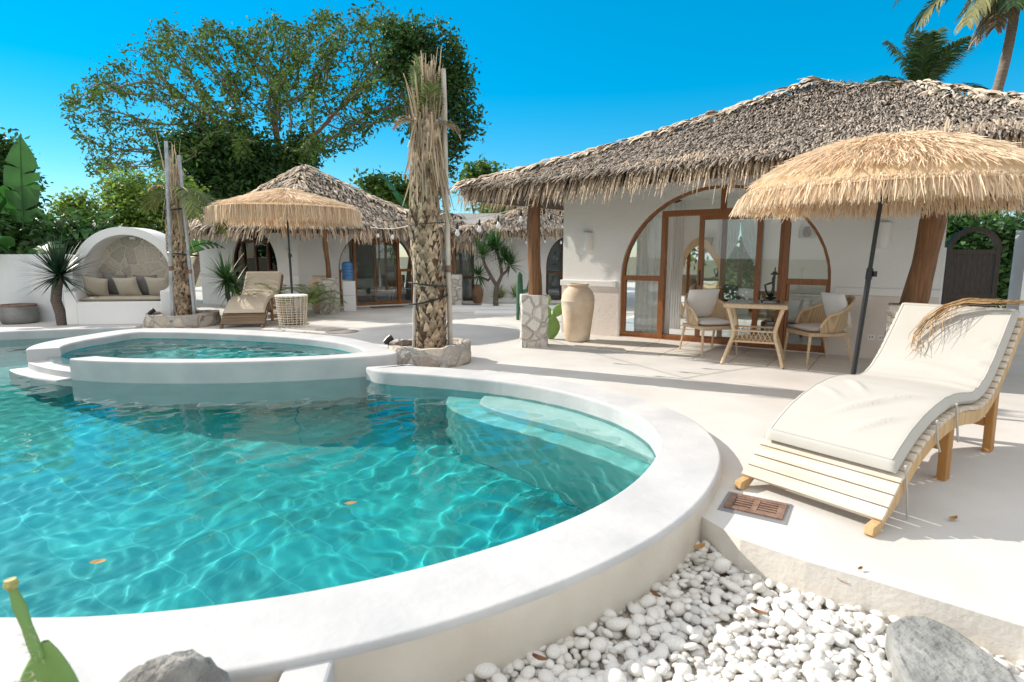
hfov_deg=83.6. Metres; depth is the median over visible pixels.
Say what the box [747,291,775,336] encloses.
armchair
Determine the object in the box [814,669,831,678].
pebble
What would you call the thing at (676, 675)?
pebble
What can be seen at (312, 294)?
dwarf palm
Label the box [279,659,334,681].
stepping block
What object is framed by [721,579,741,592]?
pebble
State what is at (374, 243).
door
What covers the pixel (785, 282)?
window frame
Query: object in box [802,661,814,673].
pebble
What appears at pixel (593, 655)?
pebble
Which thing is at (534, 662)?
pebble
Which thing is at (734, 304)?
rattan table
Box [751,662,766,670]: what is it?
pebble
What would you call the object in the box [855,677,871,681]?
pebble
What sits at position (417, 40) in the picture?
broadleaf tree
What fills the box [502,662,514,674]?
pebble
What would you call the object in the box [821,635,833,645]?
pebble
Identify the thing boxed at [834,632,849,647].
pebble
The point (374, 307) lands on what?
door mat
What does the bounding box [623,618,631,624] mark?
pebble
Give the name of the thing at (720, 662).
pebble
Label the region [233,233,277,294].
window frame
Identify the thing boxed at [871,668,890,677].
pebble
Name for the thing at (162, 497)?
pool water
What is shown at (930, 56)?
coconut palm
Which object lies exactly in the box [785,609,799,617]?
pebble
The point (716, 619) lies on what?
pebble
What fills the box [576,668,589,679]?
pebble
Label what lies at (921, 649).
flat stone
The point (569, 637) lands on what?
pebble
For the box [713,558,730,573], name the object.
pebble
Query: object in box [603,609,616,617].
pebble
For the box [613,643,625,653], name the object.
pebble
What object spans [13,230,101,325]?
dracaena
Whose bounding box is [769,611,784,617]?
pebble
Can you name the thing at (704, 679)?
pebble
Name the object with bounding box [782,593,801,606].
pebble
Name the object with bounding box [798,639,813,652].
pebble
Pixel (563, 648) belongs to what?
pebble
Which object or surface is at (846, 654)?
pebble
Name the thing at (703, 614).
pebble
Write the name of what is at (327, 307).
veranda post
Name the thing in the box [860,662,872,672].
pebble
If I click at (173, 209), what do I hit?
strap
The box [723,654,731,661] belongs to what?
pebble
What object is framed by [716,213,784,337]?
door
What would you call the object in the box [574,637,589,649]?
pebble
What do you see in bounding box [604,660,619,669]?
pebble
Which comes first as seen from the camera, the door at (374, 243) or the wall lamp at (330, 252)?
the wall lamp at (330, 252)
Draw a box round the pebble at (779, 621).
[771,616,784,625]
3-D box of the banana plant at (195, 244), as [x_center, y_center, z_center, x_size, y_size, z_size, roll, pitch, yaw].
[-8.428,-1.798,14.269,2.251,2.131,1.901,-5,10,-31]
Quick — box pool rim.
[0,325,721,681]
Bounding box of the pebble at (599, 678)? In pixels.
[596,674,603,681]
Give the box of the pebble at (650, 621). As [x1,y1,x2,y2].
[644,615,655,625]
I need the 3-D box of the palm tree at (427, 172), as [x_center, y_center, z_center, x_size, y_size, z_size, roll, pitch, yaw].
[-1.069,-1.749,7.388,0.878,3.904,0.723,0,9,0]
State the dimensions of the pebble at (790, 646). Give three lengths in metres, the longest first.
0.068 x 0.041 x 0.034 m
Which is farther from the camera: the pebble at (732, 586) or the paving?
the paving
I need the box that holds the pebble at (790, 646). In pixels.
[787,644,796,651]
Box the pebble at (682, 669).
[674,663,691,676]
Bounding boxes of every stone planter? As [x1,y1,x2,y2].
[143,309,220,327]
[388,338,470,367]
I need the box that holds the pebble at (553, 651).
[546,644,560,659]
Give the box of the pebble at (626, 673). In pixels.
[619,668,630,677]
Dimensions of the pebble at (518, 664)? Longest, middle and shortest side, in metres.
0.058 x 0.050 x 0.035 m
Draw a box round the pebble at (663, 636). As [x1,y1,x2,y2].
[659,632,670,642]
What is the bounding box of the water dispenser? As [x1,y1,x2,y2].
[341,262,356,310]
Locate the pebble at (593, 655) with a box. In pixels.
[587,649,600,661]
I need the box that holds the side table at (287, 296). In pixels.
[275,294,307,326]
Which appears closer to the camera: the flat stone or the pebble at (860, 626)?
the flat stone
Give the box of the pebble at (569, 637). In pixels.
[564,636,573,640]
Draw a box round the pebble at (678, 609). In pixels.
[670,602,687,616]
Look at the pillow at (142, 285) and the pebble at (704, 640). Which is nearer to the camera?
the pebble at (704, 640)
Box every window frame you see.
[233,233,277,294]
[339,234,412,305]
[546,238,562,299]
[620,185,830,351]
[724,236,761,301]
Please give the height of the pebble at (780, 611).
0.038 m
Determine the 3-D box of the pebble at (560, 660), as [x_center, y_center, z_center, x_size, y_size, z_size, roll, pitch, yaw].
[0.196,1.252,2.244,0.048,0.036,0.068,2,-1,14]
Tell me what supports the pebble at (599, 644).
on the pebbles at (752, 585)
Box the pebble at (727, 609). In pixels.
[712,604,732,614]
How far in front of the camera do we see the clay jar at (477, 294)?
16.16 m
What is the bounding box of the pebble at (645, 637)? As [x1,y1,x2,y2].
[640,633,650,642]
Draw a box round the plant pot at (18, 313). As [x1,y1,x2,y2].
[0,303,39,323]
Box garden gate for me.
[941,227,1001,307]
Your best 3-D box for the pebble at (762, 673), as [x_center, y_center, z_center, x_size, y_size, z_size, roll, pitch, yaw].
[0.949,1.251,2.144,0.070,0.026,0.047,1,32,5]
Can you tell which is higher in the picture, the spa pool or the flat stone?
the spa pool
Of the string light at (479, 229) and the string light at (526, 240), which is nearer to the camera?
the string light at (479, 229)
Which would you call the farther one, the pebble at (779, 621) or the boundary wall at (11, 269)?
the boundary wall at (11, 269)
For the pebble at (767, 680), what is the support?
on the pebbles at (752, 585)
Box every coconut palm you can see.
[862,26,990,96]
[891,0,1023,100]
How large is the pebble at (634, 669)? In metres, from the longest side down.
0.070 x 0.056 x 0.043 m
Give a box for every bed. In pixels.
[341,276,394,301]
[760,285,825,334]
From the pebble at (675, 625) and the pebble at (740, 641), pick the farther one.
the pebble at (675, 625)
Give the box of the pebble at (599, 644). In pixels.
[590,637,606,652]
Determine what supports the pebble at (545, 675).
on the pebble
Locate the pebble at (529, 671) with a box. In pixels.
[522,665,535,678]
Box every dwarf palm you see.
[234,282,318,310]
[281,282,346,308]
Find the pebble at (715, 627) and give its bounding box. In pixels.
[712,624,722,632]
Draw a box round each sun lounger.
[219,272,283,328]
[734,303,1023,536]
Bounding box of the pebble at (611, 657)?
[606,654,618,663]
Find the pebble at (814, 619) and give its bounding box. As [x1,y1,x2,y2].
[807,615,822,624]
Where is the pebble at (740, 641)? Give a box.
[733,636,749,647]
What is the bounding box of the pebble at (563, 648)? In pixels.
[559,644,567,655]
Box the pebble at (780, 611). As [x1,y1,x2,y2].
[773,609,785,615]
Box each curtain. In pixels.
[444,247,471,297]
[634,203,673,333]
[669,203,685,328]
[718,219,740,295]
[741,218,765,290]
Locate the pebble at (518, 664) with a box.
[512,659,524,670]
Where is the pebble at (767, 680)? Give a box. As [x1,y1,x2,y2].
[762,678,773,681]
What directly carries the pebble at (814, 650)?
on the pebbles at (752, 585)
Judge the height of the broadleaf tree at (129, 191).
4.266 m
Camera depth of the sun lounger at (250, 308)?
11.65 m
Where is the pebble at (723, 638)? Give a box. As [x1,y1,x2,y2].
[716,632,730,645]
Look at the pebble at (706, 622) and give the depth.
2.46 m
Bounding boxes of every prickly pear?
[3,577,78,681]
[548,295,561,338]
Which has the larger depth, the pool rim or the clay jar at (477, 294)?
the clay jar at (477, 294)
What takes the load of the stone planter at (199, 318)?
on the pool deck
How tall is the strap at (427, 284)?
0.080 m
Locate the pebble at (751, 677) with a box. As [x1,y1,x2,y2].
[742,673,759,681]
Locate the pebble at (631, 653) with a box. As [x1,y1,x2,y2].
[625,648,638,660]
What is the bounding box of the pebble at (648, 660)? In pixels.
[640,655,658,665]
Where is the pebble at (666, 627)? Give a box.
[659,622,672,632]
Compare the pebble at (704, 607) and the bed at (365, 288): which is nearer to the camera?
the pebble at (704, 607)
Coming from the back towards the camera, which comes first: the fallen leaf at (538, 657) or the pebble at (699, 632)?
the pebble at (699, 632)
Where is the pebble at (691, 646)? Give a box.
[684,642,698,649]
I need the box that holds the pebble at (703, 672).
[697,668,710,676]
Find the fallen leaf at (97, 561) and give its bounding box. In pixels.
[89,559,105,563]
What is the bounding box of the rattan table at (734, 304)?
[720,299,788,368]
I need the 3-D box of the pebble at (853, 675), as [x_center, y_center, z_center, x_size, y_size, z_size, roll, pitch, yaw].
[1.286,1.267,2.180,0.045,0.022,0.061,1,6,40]
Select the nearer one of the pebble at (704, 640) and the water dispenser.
the pebble at (704, 640)
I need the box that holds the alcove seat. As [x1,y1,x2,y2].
[63,227,196,324]
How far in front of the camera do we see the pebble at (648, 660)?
2.19 m
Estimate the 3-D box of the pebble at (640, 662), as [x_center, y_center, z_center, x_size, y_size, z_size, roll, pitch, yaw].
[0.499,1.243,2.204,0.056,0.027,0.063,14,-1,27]
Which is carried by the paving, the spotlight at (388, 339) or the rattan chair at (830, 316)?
the rattan chair at (830, 316)
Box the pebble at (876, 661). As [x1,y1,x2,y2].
[870,654,885,669]
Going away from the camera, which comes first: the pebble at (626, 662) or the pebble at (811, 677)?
the pebble at (811, 677)
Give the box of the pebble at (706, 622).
[701,617,714,627]
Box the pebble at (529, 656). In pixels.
[526,650,547,667]
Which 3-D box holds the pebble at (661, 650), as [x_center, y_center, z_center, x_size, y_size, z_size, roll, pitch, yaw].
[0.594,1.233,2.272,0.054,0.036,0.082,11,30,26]
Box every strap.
[161,208,191,211]
[167,252,198,256]
[408,282,447,287]
[408,293,447,304]
[409,222,444,225]
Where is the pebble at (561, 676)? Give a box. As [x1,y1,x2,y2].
[558,672,566,681]
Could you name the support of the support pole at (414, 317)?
on the stone planter at (457, 353)
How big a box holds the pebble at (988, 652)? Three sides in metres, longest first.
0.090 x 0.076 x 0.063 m
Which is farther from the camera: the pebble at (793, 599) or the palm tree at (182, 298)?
the palm tree at (182, 298)
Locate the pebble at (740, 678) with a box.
[734,675,749,681]
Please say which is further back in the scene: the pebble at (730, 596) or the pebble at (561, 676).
the pebble at (730, 596)
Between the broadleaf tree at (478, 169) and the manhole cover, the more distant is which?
the broadleaf tree at (478, 169)
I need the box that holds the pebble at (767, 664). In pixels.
[756,659,771,667]
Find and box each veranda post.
[318,226,339,313]
[446,233,462,304]
[520,172,548,347]
[884,201,950,338]
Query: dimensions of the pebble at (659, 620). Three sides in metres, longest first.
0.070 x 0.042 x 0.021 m
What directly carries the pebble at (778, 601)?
on the pebbles at (752, 585)
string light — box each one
[372,210,450,238]
[451,204,531,235]
[480,235,562,243]
[541,203,563,227]
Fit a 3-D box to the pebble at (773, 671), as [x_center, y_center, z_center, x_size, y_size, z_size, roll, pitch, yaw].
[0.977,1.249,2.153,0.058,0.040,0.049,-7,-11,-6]
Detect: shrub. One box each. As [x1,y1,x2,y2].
[0,195,123,254]
[481,203,518,213]
[481,281,523,305]
[724,233,754,299]
[945,208,1023,307]
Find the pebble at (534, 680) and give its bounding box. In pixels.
[529,678,540,681]
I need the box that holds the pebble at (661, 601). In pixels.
[655,596,665,606]
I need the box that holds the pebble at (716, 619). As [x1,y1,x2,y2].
[710,615,721,622]
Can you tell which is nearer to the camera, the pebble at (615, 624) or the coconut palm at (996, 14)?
the pebble at (615, 624)
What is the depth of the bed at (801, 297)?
9.74 m
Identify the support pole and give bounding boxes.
[164,141,173,315]
[177,155,195,313]
[412,231,416,346]
[440,68,452,344]
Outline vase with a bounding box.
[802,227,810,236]
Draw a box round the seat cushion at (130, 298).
[80,295,160,300]
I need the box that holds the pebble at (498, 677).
[491,672,507,681]
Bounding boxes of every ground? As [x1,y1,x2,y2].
[191,257,754,286]
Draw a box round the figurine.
[761,267,779,302]
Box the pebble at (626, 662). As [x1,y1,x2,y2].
[623,660,634,664]
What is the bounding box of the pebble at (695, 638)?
[689,634,701,642]
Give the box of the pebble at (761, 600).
[757,598,767,605]
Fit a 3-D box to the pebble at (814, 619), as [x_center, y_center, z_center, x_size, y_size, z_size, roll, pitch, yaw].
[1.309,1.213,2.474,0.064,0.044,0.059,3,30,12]
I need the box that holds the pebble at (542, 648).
[539,646,546,651]
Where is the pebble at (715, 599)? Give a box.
[710,593,720,605]
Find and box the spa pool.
[10,328,397,383]
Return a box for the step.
[446,305,554,314]
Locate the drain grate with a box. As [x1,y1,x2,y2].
[718,491,791,524]
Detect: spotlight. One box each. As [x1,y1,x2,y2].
[147,308,155,314]
[383,334,393,344]
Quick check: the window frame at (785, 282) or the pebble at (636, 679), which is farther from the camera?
the window frame at (785, 282)
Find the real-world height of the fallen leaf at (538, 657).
0.019 m
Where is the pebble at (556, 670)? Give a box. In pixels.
[550,664,565,677]
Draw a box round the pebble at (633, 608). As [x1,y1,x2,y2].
[628,603,641,613]
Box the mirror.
[681,238,719,319]
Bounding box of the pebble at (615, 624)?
[605,617,628,631]
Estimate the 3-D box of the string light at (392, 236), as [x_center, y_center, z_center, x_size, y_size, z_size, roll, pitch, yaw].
[-2.050,-2.041,10.433,0.062,0.363,6.464,-4,9,-22]
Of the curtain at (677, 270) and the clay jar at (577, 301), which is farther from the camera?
the curtain at (677, 270)
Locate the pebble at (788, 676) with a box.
[782,671,797,681]
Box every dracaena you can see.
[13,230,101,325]
[192,248,253,307]
[464,225,527,305]
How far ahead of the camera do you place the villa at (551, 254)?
16.74 m
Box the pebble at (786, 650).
[781,648,796,652]
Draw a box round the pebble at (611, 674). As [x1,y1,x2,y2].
[603,667,626,681]
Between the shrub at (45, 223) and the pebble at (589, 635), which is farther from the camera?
the shrub at (45, 223)
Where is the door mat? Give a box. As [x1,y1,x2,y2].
[370,305,403,308]
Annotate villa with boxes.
[188,163,461,309]
[442,206,563,303]
[449,76,1023,358]
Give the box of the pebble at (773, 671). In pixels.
[766,667,778,678]
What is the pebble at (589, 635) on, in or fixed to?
on the pebbles at (752, 585)
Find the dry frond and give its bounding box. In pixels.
[907,297,1023,356]
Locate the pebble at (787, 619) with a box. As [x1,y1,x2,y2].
[783,616,791,623]
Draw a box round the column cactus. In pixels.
[516,272,528,319]
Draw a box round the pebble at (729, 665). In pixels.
[725,662,739,673]
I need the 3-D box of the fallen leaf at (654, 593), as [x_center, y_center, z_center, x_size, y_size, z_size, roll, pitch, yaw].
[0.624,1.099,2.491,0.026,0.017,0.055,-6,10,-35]
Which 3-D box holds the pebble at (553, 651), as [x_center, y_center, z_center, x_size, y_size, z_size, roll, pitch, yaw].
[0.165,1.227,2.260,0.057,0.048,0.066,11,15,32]
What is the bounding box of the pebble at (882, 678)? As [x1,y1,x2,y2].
[875,675,893,681]
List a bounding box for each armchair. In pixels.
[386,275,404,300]
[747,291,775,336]
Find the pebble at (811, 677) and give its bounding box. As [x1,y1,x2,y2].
[806,673,817,681]
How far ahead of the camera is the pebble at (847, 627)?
2.42 m
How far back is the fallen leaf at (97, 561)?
2.72 m
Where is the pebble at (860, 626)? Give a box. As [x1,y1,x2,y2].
[852,621,864,631]
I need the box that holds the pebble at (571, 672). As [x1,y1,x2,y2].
[567,668,578,676]
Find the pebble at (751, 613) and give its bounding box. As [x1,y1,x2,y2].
[743,606,757,616]
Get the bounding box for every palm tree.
[135,132,229,315]
[392,46,460,348]
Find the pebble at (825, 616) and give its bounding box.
[818,610,832,622]
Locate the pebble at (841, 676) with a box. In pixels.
[832,668,846,679]
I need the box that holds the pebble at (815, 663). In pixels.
[810,658,829,669]
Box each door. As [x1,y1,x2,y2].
[373,242,397,301]
[442,244,473,300]
[694,213,763,338]
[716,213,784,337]
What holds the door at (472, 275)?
in the villa at (551, 254)
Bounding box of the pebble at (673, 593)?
[666,588,680,597]
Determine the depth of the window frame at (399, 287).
16.06 m
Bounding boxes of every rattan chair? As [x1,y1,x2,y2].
[679,289,737,355]
[783,292,855,364]
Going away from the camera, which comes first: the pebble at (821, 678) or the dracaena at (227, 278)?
the pebble at (821, 678)
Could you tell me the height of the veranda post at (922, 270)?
2.638 m
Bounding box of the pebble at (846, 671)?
[841,665,851,676]
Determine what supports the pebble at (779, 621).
on the pebbles at (752, 585)
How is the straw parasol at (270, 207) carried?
on the pool deck
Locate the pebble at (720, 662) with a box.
[708,657,723,666]
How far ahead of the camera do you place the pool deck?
3.91 m
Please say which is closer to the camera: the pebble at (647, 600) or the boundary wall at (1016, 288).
the pebble at (647, 600)
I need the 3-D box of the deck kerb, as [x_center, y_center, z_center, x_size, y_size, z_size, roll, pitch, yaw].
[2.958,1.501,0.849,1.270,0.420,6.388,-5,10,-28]
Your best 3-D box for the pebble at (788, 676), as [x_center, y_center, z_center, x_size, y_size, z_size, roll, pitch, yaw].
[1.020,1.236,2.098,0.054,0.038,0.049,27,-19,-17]
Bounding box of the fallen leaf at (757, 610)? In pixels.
[751,606,766,613]
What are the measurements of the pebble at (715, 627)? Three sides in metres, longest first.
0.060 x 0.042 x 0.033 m
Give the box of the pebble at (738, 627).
[729,622,745,632]
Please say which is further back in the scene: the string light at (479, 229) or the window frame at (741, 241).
the window frame at (741, 241)
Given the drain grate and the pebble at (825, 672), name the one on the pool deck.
the drain grate
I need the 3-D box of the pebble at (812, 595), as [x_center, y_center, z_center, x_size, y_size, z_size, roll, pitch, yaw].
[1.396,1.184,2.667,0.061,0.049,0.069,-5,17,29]
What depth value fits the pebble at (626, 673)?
2.17 m
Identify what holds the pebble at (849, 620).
on the pebbles at (752, 585)
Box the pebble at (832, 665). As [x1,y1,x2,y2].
[829,663,837,669]
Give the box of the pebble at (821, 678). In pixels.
[816,674,832,681]
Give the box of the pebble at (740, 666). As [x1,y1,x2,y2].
[735,662,750,673]
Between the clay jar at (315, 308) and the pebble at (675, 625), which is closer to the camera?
the pebble at (675, 625)
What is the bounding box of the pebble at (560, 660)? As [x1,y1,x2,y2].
[556,656,565,665]
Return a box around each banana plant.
[0,134,99,253]
[0,182,36,243]
[185,239,224,253]
[377,170,471,208]
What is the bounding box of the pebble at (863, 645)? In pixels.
[855,639,871,652]
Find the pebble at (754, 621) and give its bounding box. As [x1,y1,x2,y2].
[745,617,758,628]
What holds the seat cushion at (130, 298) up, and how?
on the alcove seat
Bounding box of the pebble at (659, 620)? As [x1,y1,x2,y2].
[656,618,664,623]
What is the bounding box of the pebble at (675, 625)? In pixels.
[670,621,680,630]
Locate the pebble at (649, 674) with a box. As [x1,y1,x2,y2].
[641,667,661,681]
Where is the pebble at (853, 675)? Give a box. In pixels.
[847,669,856,679]
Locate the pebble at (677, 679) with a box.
[672,676,684,681]
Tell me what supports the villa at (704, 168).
on the pool deck
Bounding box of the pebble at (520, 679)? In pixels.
[514,677,530,681]
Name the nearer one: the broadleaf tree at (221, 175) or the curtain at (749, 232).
the curtain at (749, 232)
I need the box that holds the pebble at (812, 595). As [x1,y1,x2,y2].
[806,593,815,600]
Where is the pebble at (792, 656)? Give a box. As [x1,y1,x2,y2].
[785,651,799,662]
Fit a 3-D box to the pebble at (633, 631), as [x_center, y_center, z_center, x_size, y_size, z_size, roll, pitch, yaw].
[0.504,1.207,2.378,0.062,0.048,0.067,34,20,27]
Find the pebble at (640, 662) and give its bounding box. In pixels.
[635,658,646,666]
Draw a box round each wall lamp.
[284,250,288,258]
[328,248,331,257]
[583,232,592,249]
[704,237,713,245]
[876,222,891,248]
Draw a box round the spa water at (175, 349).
[47,339,349,364]
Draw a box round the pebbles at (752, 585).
[459,540,1023,681]
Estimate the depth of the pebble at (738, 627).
2.38 m
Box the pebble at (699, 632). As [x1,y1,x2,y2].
[693,627,703,639]
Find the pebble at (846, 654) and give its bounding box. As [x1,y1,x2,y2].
[840,649,852,661]
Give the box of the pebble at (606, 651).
[602,645,613,653]
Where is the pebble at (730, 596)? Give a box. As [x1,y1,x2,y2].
[724,593,732,599]
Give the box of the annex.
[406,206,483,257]
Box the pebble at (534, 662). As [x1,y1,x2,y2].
[530,655,545,666]
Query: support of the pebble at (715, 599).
on the pebbles at (752, 585)
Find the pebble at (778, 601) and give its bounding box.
[773,597,787,605]
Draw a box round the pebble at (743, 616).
[736,606,746,618]
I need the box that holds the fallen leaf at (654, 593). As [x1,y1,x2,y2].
[650,589,660,596]
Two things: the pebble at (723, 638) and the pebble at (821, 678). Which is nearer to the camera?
the pebble at (821, 678)
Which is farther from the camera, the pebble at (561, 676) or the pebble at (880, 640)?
the pebble at (880, 640)
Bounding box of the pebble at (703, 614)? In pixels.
[698,609,707,617]
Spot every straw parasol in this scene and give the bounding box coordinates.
[202,188,363,324]
[729,129,1023,374]
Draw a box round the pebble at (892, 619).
[889,616,899,622]
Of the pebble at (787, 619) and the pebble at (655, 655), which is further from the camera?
the pebble at (787, 619)
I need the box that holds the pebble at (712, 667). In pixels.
[708,662,717,674]
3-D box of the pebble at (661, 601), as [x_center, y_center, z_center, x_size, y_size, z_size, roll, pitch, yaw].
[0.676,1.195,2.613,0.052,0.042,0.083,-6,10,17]
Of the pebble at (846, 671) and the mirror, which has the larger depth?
the mirror
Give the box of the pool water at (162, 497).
[0,337,655,616]
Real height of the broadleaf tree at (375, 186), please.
5.328 m
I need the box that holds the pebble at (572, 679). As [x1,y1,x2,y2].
[566,676,581,681]
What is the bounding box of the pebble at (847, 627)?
[842,624,851,632]
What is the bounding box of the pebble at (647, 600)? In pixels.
[640,594,655,607]
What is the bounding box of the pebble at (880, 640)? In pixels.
[876,635,885,648]
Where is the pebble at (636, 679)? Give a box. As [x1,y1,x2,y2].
[633,677,646,681]
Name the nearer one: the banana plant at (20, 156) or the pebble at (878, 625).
the pebble at (878, 625)
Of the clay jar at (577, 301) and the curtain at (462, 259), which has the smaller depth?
the clay jar at (577, 301)
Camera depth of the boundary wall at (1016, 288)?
11.86 m
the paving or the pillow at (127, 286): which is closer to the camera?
the paving
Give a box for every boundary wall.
[0,254,98,320]
[938,248,946,303]
[1006,230,1023,317]
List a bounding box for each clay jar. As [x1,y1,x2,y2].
[308,275,325,312]
[472,284,482,302]
[561,283,594,341]
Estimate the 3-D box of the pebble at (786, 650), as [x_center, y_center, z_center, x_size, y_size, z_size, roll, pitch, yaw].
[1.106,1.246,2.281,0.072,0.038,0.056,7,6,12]
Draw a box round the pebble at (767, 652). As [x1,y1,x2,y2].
[759,647,773,657]
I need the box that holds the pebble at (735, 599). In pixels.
[729,595,741,604]
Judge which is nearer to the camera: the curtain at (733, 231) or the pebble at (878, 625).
the pebble at (878, 625)
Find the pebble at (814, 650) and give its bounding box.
[810,648,822,658]
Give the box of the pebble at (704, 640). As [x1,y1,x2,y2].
[700,635,708,643]
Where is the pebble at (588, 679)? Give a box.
[582,677,596,681]
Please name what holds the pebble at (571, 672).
on the pebble
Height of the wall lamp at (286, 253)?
0.245 m
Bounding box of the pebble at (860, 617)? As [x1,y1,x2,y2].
[853,612,867,623]
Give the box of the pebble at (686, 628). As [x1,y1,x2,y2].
[680,623,694,634]
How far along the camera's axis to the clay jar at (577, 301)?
9.22 m
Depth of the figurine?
7.36 m
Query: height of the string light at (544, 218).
0.402 m
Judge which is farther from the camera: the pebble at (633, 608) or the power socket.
the power socket
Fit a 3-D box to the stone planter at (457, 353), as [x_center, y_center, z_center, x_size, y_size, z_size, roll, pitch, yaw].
[-1.114,0.135,7.620,1.144,0.277,1.151,0,9,0]
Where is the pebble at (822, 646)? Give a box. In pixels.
[814,640,829,652]
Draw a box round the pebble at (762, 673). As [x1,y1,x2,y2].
[756,668,774,679]
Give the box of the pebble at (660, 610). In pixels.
[653,606,664,617]
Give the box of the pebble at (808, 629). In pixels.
[804,626,812,634]
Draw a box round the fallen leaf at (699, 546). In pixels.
[693,543,705,548]
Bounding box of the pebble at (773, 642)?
[764,639,780,646]
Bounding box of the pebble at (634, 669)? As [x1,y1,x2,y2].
[627,662,641,676]
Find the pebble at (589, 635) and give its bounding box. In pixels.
[584,631,594,640]
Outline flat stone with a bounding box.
[885,616,1016,681]
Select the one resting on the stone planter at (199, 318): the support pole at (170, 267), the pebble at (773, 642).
the support pole at (170, 267)
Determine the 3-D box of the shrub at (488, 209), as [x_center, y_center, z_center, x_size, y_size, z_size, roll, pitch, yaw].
[0.402,-4.139,22.677,3.505,4.278,2.516,0,9,0]
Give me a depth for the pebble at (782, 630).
2.39 m
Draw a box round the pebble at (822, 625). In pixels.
[816,621,828,632]
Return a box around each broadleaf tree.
[0,124,53,222]
[47,162,210,257]
[56,0,441,187]
[141,106,323,284]
[348,165,409,209]
[371,7,491,287]
[451,154,514,212]
[950,208,1023,238]
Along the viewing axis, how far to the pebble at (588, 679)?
2.09 m
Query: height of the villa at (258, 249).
4.037 m
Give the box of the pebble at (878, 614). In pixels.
[870,610,885,618]
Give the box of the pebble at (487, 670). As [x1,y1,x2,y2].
[474,662,497,678]
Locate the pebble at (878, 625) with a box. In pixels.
[866,617,885,633]
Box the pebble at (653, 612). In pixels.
[647,607,658,619]
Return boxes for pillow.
[81,275,109,295]
[101,272,126,293]
[112,276,141,295]
[133,275,156,294]
[144,277,168,295]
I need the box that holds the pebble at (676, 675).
[672,673,683,679]
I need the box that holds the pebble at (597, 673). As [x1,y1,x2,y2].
[594,670,604,676]
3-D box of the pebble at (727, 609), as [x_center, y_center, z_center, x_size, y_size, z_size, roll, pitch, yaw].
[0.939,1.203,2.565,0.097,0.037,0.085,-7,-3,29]
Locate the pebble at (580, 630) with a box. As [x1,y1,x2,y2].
[574,626,586,634]
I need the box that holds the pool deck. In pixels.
[0,282,1023,625]
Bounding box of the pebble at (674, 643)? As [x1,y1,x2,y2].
[663,635,686,653]
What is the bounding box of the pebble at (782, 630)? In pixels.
[775,626,789,635]
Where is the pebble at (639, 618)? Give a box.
[632,613,645,625]
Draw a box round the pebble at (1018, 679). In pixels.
[1015,677,1023,681]
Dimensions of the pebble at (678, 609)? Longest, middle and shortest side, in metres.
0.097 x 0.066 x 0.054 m
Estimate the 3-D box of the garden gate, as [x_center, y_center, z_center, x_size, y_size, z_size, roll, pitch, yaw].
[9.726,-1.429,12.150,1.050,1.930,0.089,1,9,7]
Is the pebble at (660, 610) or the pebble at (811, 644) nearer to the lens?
the pebble at (811, 644)
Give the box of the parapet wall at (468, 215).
[452,213,500,221]
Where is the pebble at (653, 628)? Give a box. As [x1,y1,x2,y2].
[648,625,659,639]
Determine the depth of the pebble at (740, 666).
2.17 m
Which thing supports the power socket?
attached to the villa at (704, 168)
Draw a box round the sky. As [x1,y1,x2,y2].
[0,0,1023,256]
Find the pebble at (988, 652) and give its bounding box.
[980,647,993,657]
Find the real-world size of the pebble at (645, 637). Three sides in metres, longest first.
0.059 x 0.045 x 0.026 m
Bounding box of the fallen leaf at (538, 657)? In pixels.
[532,653,547,660]
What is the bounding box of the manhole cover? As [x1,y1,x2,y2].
[302,328,358,333]
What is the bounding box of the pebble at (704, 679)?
[699,676,713,681]
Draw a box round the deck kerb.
[700,517,1023,664]
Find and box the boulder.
[119,649,229,681]
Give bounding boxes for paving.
[571,336,859,373]
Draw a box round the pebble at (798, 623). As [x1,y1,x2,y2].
[791,616,805,630]
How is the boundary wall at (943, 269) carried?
on the pool deck
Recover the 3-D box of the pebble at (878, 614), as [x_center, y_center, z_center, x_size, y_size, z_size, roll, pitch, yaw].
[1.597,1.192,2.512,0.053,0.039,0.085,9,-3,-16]
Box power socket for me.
[867,334,884,340]
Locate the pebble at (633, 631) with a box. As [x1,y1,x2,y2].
[626,624,640,638]
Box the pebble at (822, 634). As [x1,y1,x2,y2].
[817,633,834,639]
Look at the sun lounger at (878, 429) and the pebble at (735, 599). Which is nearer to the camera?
the pebble at (735, 599)
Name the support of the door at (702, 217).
in the villa at (704, 168)
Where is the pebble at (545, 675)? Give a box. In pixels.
[538,669,554,681]
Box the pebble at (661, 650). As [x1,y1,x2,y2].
[654,643,668,659]
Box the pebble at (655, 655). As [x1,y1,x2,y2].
[647,652,658,658]
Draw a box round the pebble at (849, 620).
[843,615,855,625]
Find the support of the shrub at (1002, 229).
on the pool deck
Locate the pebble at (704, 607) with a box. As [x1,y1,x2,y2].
[699,603,710,611]

